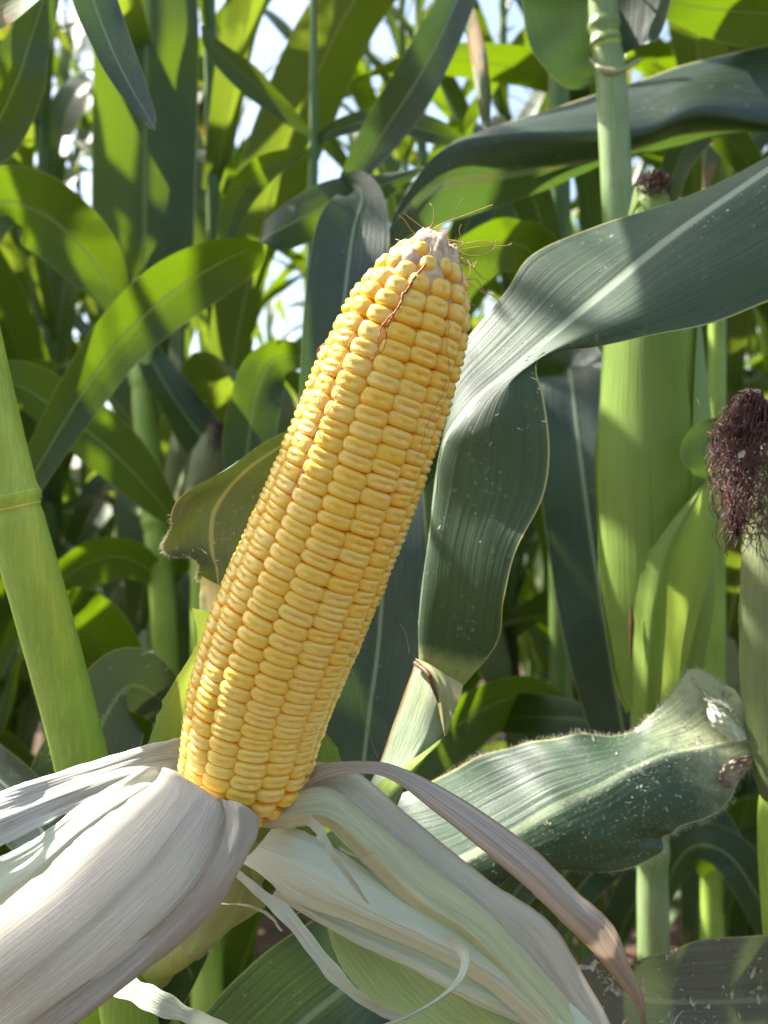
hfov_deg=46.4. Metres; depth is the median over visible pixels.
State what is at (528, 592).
corn plant
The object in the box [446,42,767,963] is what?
corn plant
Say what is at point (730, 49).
corn plant
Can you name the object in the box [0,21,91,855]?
corn plant
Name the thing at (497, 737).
corn plant
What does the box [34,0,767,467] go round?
sky
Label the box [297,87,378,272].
corn plant
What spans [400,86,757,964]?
corn plant
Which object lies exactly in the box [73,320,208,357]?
corn plant
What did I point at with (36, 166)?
corn plant
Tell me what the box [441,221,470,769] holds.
corn plant
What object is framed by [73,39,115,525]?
corn plant
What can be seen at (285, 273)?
corn plant
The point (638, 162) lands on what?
corn plant
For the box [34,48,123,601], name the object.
corn plant
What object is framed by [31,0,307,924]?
corn plant
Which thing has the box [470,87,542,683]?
corn plant
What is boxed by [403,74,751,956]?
corn plant
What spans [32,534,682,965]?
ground
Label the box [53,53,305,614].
corn plant
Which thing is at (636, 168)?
corn plant
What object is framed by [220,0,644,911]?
corn plant
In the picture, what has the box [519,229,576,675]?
corn plant
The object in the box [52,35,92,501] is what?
corn plant
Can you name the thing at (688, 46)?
corn plant
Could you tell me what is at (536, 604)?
corn plant
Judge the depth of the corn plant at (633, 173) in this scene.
2.34 m
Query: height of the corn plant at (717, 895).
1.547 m
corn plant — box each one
[0,0,209,1023]
[0,0,223,1023]
[0,0,295,745]
[0,0,423,526]
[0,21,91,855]
[0,22,123,767]
[0,444,30,686]
[7,17,129,721]
[16,0,590,1007]
[27,0,118,608]
[30,559,222,1012]
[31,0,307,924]
[33,53,90,755]
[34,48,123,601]
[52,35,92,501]
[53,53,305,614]
[55,0,259,544]
[66,19,305,598]
[70,47,207,607]
[71,4,379,1023]
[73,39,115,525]
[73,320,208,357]
[76,188,104,481]
[82,0,755,962]
[113,316,196,535]
[180,0,636,886]
[196,309,258,351]
[200,0,475,1023]
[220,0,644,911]
[233,0,486,321]
[255,258,302,345]
[259,314,302,340]
[284,154,338,408]
[285,4,515,492]
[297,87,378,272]
[351,42,767,923]
[389,0,767,1023]
[392,93,579,920]
[397,388,767,934]
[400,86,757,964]
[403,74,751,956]
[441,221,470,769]
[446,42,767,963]
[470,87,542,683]
[471,280,499,686]
[485,278,500,741]
[499,132,762,934]
[514,69,633,234]
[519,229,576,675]
[521,0,727,961]
[539,68,647,564]
[549,132,767,939]
[606,53,673,903]
[625,40,759,446]
[632,74,761,368]
[632,157,641,170]
[632,161,650,174]
[633,36,767,944]
[639,30,668,174]
[667,20,759,938]
[678,357,767,943]
[743,369,767,384]
[746,148,767,397]
[749,307,767,776]
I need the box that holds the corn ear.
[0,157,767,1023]
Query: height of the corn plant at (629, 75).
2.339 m
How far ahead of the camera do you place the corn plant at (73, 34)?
1.87 m
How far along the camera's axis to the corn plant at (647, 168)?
2.83 m
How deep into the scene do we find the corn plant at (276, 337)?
5.00 m
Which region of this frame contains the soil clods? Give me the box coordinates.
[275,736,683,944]
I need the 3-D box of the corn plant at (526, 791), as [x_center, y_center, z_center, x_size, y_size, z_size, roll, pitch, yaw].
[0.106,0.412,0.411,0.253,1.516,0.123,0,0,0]
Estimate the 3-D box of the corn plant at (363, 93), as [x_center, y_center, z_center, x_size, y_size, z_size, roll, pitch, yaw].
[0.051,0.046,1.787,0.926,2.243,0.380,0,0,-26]
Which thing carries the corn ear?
attached to the corn plant at (35, 588)
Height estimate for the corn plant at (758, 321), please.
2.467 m
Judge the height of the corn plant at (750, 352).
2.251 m
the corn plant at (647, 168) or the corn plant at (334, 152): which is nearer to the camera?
the corn plant at (334, 152)
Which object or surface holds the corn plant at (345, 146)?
on the ground
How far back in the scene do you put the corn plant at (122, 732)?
0.50 m
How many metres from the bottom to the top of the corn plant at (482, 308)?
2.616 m
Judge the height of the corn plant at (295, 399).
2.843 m
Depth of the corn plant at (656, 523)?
0.49 m
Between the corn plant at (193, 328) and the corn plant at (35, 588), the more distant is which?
the corn plant at (193, 328)
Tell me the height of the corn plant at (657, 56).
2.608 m
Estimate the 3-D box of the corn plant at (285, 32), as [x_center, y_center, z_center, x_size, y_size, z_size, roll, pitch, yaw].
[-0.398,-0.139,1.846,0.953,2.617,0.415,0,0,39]
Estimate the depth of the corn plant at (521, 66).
1.00 m
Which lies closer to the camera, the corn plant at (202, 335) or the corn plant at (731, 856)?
the corn plant at (731, 856)
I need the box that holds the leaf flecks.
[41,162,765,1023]
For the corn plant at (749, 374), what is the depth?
1.18 m
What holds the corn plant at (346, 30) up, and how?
on the ground
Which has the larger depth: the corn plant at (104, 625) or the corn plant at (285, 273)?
the corn plant at (285, 273)
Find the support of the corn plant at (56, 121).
on the ground
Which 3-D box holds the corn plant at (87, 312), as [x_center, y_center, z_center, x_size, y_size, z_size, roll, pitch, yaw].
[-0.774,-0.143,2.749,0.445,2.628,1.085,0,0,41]
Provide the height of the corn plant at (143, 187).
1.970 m
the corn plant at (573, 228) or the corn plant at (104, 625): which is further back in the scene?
the corn plant at (573, 228)
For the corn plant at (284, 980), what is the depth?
0.52 m
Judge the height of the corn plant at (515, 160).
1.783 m
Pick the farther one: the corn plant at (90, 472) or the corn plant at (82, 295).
the corn plant at (90, 472)
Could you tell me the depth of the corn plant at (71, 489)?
2.36 m
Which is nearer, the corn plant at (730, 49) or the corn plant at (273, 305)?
the corn plant at (730, 49)
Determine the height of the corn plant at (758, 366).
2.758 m
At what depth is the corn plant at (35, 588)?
0.36 m
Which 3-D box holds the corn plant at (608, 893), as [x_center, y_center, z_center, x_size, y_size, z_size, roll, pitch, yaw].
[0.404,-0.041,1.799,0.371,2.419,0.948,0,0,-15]
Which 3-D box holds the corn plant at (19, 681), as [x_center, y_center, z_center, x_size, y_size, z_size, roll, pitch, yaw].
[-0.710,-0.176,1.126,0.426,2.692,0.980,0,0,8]
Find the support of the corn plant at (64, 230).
on the ground
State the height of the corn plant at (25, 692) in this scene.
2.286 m
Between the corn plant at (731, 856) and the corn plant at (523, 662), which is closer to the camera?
the corn plant at (731, 856)

